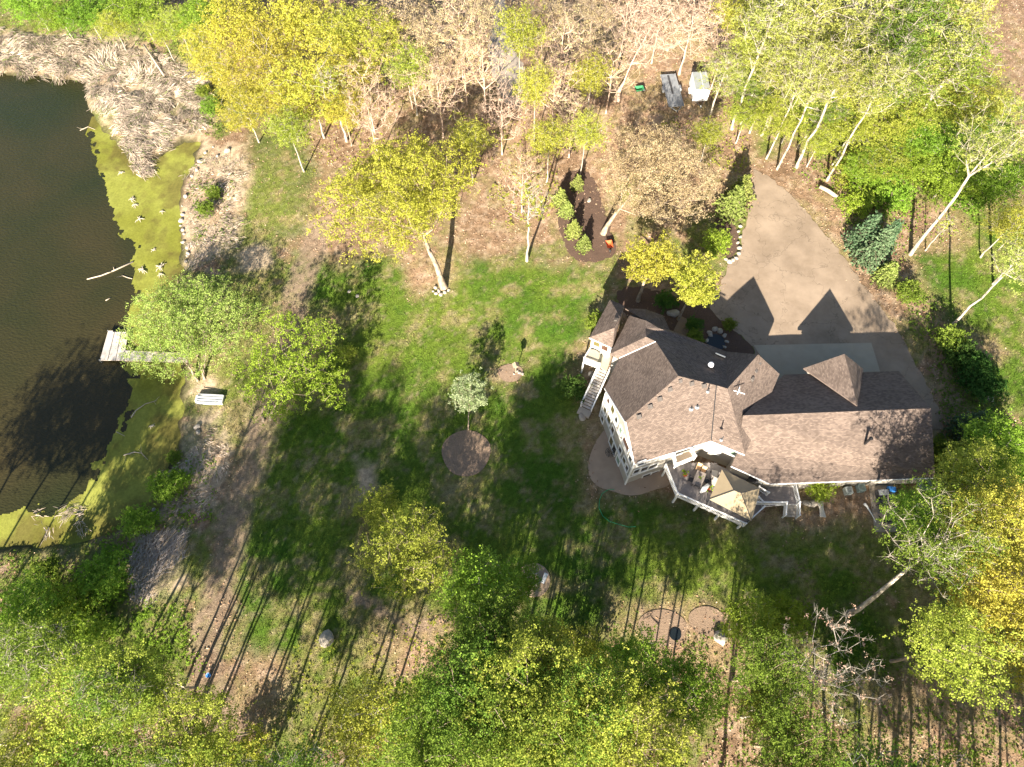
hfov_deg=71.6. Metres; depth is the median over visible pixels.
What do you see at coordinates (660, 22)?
tree
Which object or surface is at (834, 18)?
tree
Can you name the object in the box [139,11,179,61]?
tree
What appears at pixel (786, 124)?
tree
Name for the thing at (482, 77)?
tree
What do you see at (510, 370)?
bark bed
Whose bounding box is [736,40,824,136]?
tree
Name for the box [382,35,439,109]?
tree
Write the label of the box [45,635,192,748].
tree
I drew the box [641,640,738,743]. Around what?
tree
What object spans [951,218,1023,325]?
tree
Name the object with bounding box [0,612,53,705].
tree
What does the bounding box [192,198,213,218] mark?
shrub
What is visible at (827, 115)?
tree
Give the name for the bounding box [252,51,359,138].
tree
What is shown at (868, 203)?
shrub
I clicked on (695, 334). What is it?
shrub
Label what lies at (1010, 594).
tree
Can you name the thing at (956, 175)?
tree
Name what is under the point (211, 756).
tree
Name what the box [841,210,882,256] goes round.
evergreen
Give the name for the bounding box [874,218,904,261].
evergreen
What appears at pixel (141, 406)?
log
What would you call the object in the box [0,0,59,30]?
tree
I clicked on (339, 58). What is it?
tree
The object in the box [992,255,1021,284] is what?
tree
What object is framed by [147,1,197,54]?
tree
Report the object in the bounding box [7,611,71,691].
shrub
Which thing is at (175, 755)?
tree
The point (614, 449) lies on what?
window
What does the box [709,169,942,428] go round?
driveway
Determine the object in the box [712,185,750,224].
evergreen
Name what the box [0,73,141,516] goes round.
pond
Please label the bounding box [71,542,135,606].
shrub
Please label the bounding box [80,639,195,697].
tree
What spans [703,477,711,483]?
patio chair
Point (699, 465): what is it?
patio chair
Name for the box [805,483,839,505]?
shrub
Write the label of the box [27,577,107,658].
shrub
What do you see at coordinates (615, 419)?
window
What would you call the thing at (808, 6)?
tree
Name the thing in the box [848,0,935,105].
tree
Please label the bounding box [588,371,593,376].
boulder
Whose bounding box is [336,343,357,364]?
shrub
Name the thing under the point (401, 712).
tree
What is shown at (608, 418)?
window
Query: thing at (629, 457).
window
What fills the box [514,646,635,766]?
tree
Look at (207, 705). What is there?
tree
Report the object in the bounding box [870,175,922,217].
shrub
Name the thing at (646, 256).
tree
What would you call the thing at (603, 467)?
patio
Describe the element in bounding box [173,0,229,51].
tree
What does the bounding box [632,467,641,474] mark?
window
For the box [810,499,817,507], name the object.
boulder
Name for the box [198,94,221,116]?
shrub
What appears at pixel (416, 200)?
tree
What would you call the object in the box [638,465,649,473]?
window
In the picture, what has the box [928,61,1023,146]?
tree
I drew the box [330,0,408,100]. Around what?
tree
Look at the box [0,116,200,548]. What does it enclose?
algae mat
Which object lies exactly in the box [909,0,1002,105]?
tree
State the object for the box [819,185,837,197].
log
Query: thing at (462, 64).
tree
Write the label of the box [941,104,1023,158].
tree
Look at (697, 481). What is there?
dining table
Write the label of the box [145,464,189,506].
shrub
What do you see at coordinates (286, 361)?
tree
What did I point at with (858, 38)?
tree
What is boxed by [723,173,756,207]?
evergreen
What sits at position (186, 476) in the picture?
shrub
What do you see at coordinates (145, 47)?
log
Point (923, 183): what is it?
shrub
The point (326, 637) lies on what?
boulder
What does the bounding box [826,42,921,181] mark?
tree
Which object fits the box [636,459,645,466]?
window
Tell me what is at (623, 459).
window
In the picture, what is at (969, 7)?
tree
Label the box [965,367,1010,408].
shrub
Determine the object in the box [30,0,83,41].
tree
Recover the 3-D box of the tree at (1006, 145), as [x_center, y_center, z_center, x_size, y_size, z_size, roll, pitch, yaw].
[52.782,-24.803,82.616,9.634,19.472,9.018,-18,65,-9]
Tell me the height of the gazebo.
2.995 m
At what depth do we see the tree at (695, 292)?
80.28 m
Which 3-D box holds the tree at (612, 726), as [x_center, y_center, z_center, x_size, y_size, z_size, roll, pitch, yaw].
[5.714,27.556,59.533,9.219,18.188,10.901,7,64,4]
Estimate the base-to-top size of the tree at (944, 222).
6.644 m
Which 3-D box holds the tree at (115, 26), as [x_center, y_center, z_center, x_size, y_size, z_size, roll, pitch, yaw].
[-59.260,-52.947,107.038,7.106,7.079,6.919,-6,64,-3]
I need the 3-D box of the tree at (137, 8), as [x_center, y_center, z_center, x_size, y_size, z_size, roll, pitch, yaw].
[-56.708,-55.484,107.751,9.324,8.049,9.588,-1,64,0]
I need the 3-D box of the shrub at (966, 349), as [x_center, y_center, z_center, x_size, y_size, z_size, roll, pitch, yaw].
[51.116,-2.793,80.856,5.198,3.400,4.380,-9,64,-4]
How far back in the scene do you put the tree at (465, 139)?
89.09 m
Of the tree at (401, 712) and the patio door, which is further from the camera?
the patio door
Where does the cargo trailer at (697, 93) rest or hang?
on the ground at (232, 526)
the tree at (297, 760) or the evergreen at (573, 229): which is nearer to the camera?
the tree at (297, 760)
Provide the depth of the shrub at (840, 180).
92.65 m
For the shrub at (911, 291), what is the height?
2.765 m
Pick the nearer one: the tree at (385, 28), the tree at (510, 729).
the tree at (510, 729)
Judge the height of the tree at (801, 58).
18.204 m
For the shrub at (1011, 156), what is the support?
on the ground at (232, 526)
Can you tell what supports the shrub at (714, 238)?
on the ground at (232, 526)
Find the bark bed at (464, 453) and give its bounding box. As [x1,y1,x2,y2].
[442,430,490,475]
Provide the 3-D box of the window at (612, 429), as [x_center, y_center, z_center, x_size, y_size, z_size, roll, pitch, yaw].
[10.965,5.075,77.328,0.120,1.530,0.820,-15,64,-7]
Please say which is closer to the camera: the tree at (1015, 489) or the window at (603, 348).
the tree at (1015, 489)
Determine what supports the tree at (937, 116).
on the ground at (232, 526)
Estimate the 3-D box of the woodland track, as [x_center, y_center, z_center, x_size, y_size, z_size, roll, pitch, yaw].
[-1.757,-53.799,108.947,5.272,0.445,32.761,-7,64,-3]
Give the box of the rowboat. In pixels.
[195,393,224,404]
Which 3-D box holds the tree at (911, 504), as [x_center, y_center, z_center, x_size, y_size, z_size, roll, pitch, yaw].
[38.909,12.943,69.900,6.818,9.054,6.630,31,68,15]
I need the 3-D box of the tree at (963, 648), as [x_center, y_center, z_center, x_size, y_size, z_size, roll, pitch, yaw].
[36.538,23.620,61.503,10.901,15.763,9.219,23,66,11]
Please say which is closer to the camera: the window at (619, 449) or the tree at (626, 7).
the window at (619, 449)
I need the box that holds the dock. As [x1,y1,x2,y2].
[99,330,187,362]
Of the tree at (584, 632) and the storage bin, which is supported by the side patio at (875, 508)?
the storage bin
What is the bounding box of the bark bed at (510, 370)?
[498,364,522,381]
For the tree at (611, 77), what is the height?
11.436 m
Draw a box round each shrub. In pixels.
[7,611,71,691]
[18,553,66,589]
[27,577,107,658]
[56,605,118,664]
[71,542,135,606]
[111,502,164,544]
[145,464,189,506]
[163,449,183,464]
[168,468,195,492]
[192,83,210,97]
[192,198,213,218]
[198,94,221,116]
[202,183,223,200]
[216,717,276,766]
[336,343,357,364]
[348,477,403,533]
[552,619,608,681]
[556,373,592,403]
[582,309,601,331]
[652,289,679,314]
[684,325,705,341]
[685,312,704,330]
[698,223,732,258]
[721,317,737,332]
[758,587,820,648]
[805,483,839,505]
[826,146,868,192]
[836,180,882,218]
[840,146,906,205]
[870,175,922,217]
[894,140,938,190]
[894,276,928,305]
[918,154,962,205]
[927,324,974,353]
[933,433,953,464]
[934,438,1015,516]
[939,338,981,377]
[948,180,998,219]
[952,407,1023,470]
[954,347,999,388]
[956,432,1023,501]
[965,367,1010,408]
[982,140,1023,198]
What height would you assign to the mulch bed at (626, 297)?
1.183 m
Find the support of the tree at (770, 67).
on the ground at (232, 526)
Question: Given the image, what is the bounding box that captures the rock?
[193,424,200,429]
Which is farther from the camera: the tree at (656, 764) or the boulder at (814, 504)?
the boulder at (814, 504)
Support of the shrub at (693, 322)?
on the mulch bed at (626, 297)
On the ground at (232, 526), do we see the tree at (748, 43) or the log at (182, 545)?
the tree at (748, 43)
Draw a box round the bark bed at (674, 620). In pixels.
[638,609,685,646]
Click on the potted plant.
(685, 474)
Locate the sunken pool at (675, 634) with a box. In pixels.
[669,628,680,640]
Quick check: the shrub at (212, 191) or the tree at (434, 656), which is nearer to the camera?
the tree at (434, 656)
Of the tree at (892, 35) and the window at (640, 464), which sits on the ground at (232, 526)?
the tree at (892, 35)
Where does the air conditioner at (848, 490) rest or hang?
on the ground at (232, 526)
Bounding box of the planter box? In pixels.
[874,489,890,499]
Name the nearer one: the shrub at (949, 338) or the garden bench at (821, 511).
the garden bench at (821, 511)
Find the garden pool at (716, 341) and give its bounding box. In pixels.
[707,334,724,349]
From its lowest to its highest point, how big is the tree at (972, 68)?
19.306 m
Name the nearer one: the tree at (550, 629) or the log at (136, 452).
the tree at (550, 629)
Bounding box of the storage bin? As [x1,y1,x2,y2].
[886,486,895,492]
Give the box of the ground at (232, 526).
[0,0,1023,766]
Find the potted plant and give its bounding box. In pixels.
[682,469,688,476]
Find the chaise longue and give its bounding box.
[710,470,717,486]
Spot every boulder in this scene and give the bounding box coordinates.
[319,629,333,647]
[579,413,585,420]
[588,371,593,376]
[666,309,679,316]
[713,630,725,645]
[801,500,811,506]
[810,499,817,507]
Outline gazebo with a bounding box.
[706,469,759,522]
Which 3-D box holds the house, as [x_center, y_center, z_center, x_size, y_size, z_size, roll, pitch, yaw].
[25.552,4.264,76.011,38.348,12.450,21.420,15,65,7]
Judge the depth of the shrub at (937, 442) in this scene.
75.93 m
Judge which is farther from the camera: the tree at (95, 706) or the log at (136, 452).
the log at (136, 452)
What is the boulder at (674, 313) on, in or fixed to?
on the ground at (232, 526)
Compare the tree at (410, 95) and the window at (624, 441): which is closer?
the window at (624, 441)
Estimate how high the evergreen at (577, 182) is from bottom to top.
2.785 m
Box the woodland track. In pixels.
[487,0,527,108]
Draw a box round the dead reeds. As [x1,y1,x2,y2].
[0,26,252,541]
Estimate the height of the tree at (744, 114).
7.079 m
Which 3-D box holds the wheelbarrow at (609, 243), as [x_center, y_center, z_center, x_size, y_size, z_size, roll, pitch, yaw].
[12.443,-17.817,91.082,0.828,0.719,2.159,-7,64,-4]
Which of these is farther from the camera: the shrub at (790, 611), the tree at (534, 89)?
the tree at (534, 89)
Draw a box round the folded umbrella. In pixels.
[698,482,711,494]
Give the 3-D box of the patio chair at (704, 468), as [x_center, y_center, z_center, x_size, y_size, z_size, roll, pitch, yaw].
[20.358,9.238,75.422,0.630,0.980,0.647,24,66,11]
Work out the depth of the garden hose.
76.54 m
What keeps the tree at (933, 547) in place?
on the ground at (232, 526)
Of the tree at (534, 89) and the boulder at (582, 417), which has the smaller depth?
the boulder at (582, 417)
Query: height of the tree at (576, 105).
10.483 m
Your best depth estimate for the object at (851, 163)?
89.72 m
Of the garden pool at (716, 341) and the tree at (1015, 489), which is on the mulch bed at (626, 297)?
the garden pool at (716, 341)
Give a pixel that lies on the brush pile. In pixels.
(151, 544)
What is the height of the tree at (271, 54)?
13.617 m
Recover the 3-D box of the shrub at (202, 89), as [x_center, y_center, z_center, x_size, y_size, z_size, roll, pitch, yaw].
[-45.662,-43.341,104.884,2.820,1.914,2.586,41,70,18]
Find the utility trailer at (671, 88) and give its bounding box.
[660,74,683,112]
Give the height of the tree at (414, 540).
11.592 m
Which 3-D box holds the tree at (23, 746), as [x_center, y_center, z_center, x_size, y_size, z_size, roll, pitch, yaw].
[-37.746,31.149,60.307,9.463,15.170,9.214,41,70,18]
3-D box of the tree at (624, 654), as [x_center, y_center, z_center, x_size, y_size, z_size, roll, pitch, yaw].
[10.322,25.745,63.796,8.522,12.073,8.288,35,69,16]
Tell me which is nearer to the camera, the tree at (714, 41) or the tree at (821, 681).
the tree at (821, 681)
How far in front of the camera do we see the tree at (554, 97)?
91.77 m
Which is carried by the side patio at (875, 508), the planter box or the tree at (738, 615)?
the planter box
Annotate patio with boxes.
[588,430,669,494]
[869,484,896,531]
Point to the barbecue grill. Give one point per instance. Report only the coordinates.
(753, 480)
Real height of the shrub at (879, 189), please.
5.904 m
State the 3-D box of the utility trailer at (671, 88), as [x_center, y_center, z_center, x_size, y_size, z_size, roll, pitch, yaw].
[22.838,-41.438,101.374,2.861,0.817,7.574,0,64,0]
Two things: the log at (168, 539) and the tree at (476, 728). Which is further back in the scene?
the log at (168, 539)
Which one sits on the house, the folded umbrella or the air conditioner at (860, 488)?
the folded umbrella
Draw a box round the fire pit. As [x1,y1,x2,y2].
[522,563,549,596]
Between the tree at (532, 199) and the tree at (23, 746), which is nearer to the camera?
the tree at (23, 746)
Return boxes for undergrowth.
[0,64,1023,766]
[28,17,1023,674]
[233,8,905,766]
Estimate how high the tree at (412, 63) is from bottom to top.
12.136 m
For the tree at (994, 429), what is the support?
on the ground at (232, 526)
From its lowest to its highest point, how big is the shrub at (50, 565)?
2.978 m
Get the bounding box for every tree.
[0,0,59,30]
[0,558,64,640]
[0,602,103,718]
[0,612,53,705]
[0,699,102,766]
[1,641,171,766]
[24,719,159,766]
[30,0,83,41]
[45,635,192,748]
[48,645,191,741]
[52,0,115,39]
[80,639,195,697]
[89,6,138,50]
[91,660,215,761]
[96,0,163,38]
[116,267,267,383]
[120,714,230,766]
[123,677,259,766]
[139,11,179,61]
[145,723,265,766]
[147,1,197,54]
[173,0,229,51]
[175,19,229,79]
[185,38,269,106]
[195,0,271,74]
[211,736,290,766]
[213,80,271,142]
[224,8,307,103]
[225,303,349,427]
[241,65,322,141]
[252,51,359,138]
[254,730,345,766]
[257,0,345,77]
[258,95,321,171]
[293,0,381,91]
[294,22,384,113]
[302,58,359,141]
[304,129,489,290]
[311,0,358,55]
[312,661,420,766]
[313,77,372,145]
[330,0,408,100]
[331,44,403,131]
[344,78,406,150]
[346,499,467,612]
[354,0,439,79]
[355,666,471,766]
[359,682,485,766]
[369,36,434,115]
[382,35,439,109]
[392,2,478,95]
[399,54,469,137]
[410,626,516,736]
[416,628,543,766]
[421,0,491,80]
[434,544,530,639]
[437,689,547,766]
[439,24,485,104]
[443,0,506,74]
[446,110,498,182]
[446,576,555,687]
[448,367,493,429]
[449,663,593,766]
[454,624,592,766]
[455,27,510,112]
[477,75,536,154]
[488,604,583,718]
[493,0,559,102]
[493,670,622,766]
[494,145,547,212]
[498,177,553,261]
[498,552,549,610]
[507,56,563,141]
[510,0,577,68]
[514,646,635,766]
[520,50,588,124]
[521,0,594,96]
[521,112,579,182]
[525,638,649,766]
[548,90,600,157]
[551,0,629,73]
[560,105,614,174]
[564,48,617,124]
[582,34,647,113]
[582,610,678,720]
[590,667,705,766]
[593,0,662,56]
[596,118,726,238]
[613,0,688,101]
[619,230,691,302]
[620,658,694,747]
[634,0,698,63]
[637,753,684,766]
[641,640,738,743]
[642,0,728,74]
[668,249,721,319]
[685,115,731,161]
[692,11,744,89]
[694,41,750,125]
[706,0,774,70]
[711,577,781,651]
[718,95,771,143]
[719,0,816,129]
[722,620,821,733]
[725,0,802,83]
[726,60,789,124]
[730,673,809,766]
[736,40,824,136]
[746,691,851,766]
[748,20,804,133]
[748,88,815,155]
[751,604,895,736]
[755,0,865,127]
[757,82,827,143]
[765,34,841,159]
[776,46,857,169]
[778,82,857,149]
[792,121,843,166]
[794,15,899,168]
[794,17,880,87]
[799,3,868,53]
[816,100,895,165]
[817,0,931,124]
[819,719,951,766]
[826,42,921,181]
[828,41,914,142]
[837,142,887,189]
[838,13,941,157]
[845,474,1010,616]
[846,83,935,154]
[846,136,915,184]
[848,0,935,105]
[857,0,972,129]
[868,6,932,52]
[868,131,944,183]
[872,60,977,141]
[880,470,954,541]
[882,589,1023,720]
[883,0,962,93]
[886,16,992,144]
[889,107,965,159]
[892,732,1001,766]
[893,0,1007,117]
[893,19,1017,134]
[908,88,1023,255]
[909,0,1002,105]
[920,475,1023,581]
[921,145,996,200]
[921,435,1023,523]
[924,209,958,250]
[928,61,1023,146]
[931,536,1023,672]
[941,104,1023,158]
[950,475,1023,576]
[950,597,1023,693]
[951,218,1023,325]
[955,402,1023,480]
[966,152,1023,206]
[977,196,1023,257]
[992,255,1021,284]
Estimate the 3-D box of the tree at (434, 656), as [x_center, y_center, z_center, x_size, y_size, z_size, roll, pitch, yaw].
[-3.784,26.320,62.042,9.284,15.544,9.230,10,64,5]
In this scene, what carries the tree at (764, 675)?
on the ground at (232, 526)
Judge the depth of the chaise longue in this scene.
75.17 m
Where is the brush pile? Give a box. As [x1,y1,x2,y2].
[126,526,191,604]
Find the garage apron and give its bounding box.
[754,343,879,381]
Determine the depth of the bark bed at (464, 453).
79.77 m
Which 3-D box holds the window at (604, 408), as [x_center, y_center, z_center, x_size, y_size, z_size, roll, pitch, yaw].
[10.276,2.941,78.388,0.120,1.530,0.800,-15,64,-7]
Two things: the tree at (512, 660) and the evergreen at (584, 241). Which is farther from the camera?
the evergreen at (584, 241)
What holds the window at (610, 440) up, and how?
in the house
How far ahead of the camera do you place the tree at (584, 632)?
67.70 m
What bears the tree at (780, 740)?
on the ground at (232, 526)
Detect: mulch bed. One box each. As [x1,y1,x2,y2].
[556,171,615,262]
[617,286,753,353]
[714,216,739,257]
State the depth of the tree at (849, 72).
80.47 m
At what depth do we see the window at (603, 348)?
80.80 m
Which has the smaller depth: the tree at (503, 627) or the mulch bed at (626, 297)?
the tree at (503, 627)
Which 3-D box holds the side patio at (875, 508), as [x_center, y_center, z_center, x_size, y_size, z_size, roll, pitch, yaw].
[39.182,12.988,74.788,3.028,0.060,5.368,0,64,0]
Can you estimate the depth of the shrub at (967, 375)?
79.17 m
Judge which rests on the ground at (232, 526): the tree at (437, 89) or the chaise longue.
the tree at (437, 89)
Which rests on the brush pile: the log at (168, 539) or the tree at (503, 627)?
the log at (168, 539)
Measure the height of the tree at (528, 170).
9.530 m
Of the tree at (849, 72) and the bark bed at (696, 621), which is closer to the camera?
the bark bed at (696, 621)
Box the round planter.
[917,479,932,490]
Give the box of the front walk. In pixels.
[673,316,688,335]
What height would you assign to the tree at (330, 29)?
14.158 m
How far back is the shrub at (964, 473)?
73.82 m
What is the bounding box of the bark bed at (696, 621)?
[689,606,724,635]
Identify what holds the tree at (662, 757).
on the ground at (232, 526)
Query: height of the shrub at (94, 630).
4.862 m
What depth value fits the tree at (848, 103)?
87.26 m
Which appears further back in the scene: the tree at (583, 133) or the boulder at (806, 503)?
the tree at (583, 133)
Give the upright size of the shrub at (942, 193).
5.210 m
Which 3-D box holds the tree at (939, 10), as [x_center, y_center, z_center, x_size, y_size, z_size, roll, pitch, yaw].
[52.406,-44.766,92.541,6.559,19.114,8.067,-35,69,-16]
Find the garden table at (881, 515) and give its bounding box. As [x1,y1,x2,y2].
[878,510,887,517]
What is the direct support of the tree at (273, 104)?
on the ground at (232, 526)
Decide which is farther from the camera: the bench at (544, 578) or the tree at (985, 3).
the tree at (985, 3)
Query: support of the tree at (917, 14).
on the ground at (232, 526)
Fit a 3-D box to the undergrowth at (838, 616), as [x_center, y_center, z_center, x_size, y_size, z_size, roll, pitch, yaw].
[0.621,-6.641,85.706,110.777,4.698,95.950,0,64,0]
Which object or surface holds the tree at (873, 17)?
on the ground at (232, 526)
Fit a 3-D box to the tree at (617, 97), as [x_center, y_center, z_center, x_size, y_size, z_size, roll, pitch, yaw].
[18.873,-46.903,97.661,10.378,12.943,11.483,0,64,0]
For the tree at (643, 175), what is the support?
on the ground at (232, 526)
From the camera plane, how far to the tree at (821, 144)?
90.90 m
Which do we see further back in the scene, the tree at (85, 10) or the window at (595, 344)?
the tree at (85, 10)
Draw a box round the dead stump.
[155,261,165,270]
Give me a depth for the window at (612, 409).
75.16 m
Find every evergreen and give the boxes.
[551,187,567,210]
[556,200,574,220]
[563,218,584,240]
[569,174,583,193]
[574,233,593,254]
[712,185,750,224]
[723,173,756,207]
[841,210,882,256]
[848,222,896,275]
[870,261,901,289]
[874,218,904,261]
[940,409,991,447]
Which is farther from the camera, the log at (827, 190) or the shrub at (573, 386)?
the log at (827, 190)
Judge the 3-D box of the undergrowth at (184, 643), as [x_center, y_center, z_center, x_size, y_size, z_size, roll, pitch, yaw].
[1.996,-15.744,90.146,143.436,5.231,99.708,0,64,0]
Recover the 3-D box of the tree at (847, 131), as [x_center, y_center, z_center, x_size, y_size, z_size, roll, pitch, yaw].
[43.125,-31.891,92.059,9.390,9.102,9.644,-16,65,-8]
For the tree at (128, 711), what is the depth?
53.21 m
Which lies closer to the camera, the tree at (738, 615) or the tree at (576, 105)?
the tree at (738, 615)
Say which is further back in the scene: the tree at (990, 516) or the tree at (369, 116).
the tree at (369, 116)
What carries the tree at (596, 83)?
on the ground at (232, 526)
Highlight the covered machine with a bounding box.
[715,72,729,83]
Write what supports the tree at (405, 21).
on the ground at (232, 526)
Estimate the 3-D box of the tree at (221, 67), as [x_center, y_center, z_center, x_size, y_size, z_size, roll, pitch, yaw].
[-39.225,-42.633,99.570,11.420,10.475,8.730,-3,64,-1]
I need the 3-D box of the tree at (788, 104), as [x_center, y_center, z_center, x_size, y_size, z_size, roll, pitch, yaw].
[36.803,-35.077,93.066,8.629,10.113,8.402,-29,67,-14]
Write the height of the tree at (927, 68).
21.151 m
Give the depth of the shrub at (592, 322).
85.43 m
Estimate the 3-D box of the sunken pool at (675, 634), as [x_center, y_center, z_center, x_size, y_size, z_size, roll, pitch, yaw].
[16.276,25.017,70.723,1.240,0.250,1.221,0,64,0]
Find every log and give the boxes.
[87,261,132,279]
[124,444,147,459]
[131,397,158,417]
[143,44,164,76]
[160,530,176,550]
[177,540,187,550]
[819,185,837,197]
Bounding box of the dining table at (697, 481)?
[691,470,705,488]
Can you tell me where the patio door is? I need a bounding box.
[704,443,721,455]
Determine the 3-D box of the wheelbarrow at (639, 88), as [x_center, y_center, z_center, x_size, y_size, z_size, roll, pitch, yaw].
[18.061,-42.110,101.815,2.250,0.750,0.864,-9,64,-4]
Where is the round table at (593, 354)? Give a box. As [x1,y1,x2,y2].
[585,349,599,360]
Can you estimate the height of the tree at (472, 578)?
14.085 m
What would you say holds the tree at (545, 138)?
on the ground at (232, 526)
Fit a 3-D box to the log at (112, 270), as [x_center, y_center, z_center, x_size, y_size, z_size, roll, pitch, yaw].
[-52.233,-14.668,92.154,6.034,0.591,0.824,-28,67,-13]
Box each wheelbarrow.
[605,238,612,251]
[632,85,644,91]
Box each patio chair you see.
[694,462,702,470]
[700,465,707,472]
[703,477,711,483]
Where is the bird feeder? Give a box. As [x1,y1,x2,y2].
[512,362,519,372]
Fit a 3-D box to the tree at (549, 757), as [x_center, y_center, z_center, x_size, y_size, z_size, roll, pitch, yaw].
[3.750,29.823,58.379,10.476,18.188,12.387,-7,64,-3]
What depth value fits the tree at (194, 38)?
99.45 m
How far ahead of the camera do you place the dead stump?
92.46 m
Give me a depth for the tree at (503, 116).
91.21 m
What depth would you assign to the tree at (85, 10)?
106.29 m
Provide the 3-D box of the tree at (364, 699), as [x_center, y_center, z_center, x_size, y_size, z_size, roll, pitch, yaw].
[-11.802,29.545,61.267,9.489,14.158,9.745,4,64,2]
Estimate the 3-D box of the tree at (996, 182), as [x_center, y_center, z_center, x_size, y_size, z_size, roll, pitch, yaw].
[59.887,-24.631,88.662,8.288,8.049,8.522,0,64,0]
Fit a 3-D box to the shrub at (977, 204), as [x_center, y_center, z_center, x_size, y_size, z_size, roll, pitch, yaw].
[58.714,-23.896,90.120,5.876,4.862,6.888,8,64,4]
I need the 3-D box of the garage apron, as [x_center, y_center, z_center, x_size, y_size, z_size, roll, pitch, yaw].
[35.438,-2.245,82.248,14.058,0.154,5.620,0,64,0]
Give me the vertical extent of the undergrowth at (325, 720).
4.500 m
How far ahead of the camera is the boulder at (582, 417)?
81.38 m
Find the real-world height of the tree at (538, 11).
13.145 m
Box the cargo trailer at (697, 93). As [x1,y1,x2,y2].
[688,71,709,107]
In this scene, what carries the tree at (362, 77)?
on the ground at (232, 526)
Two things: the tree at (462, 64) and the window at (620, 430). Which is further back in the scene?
the tree at (462, 64)
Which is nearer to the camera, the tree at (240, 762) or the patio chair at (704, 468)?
the tree at (240, 762)
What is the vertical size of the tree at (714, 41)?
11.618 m
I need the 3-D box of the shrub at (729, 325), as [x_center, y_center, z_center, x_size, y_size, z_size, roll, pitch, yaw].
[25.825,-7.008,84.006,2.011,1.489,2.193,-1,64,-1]
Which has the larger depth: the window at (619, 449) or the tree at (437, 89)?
the tree at (437, 89)
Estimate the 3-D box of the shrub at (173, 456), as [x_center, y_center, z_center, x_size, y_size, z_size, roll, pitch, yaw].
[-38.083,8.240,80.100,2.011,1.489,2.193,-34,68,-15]
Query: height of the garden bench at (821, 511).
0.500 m
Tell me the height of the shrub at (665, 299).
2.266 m
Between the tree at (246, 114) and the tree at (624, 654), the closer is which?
the tree at (624, 654)
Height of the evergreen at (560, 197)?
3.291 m
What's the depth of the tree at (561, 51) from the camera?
94.27 m
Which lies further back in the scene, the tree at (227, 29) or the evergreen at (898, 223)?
the tree at (227, 29)
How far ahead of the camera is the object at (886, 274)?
86.17 m
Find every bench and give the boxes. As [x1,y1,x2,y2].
[541,573,547,583]
[817,501,825,516]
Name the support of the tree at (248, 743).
on the ground at (232, 526)
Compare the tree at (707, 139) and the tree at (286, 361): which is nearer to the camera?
the tree at (286, 361)
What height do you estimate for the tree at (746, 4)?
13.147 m
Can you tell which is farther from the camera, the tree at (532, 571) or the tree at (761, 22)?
the tree at (761, 22)
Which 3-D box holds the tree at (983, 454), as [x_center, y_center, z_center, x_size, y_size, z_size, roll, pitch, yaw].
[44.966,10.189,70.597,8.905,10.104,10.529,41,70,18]
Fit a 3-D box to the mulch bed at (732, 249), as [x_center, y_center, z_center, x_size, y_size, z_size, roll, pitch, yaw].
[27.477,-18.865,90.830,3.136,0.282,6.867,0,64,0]
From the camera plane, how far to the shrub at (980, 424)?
74.74 m
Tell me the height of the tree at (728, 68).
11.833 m
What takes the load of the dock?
in the pond
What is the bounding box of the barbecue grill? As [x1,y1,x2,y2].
[746,476,761,484]
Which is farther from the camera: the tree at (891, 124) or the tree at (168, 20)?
the tree at (168, 20)
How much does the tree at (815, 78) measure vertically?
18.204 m
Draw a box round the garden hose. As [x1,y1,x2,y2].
[599,489,635,526]
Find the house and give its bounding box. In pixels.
[577,300,934,528]
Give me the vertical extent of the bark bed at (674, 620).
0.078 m
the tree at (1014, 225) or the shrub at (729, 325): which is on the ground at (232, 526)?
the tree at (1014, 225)
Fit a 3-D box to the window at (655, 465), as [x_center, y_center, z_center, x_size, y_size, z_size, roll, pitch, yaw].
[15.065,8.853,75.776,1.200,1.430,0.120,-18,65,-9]
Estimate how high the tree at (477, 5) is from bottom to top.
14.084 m
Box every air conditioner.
[842,486,853,495]
[855,484,865,492]
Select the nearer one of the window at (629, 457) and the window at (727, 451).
the window at (629, 457)
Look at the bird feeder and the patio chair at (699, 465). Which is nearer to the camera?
the patio chair at (699, 465)
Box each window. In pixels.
[592,341,600,348]
[600,344,608,352]
[603,404,606,415]
[606,395,609,406]
[606,412,611,426]
[608,434,613,447]
[609,402,615,417]
[610,424,614,435]
[611,442,616,456]
[613,413,618,425]
[615,454,620,466]
[617,444,622,455]
[618,424,622,435]
[621,434,629,453]
[621,455,626,465]
[627,453,631,464]
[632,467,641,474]
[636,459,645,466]
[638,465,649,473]
[647,462,658,470]
[723,448,736,456]
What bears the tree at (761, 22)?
on the ground at (232, 526)
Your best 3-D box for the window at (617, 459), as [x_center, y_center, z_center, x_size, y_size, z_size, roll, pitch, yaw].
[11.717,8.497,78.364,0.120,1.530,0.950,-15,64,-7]
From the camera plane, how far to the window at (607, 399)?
76.07 m
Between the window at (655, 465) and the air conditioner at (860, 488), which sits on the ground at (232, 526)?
the air conditioner at (860, 488)
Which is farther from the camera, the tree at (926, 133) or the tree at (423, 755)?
the tree at (926, 133)
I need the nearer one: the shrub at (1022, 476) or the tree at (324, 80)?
the shrub at (1022, 476)

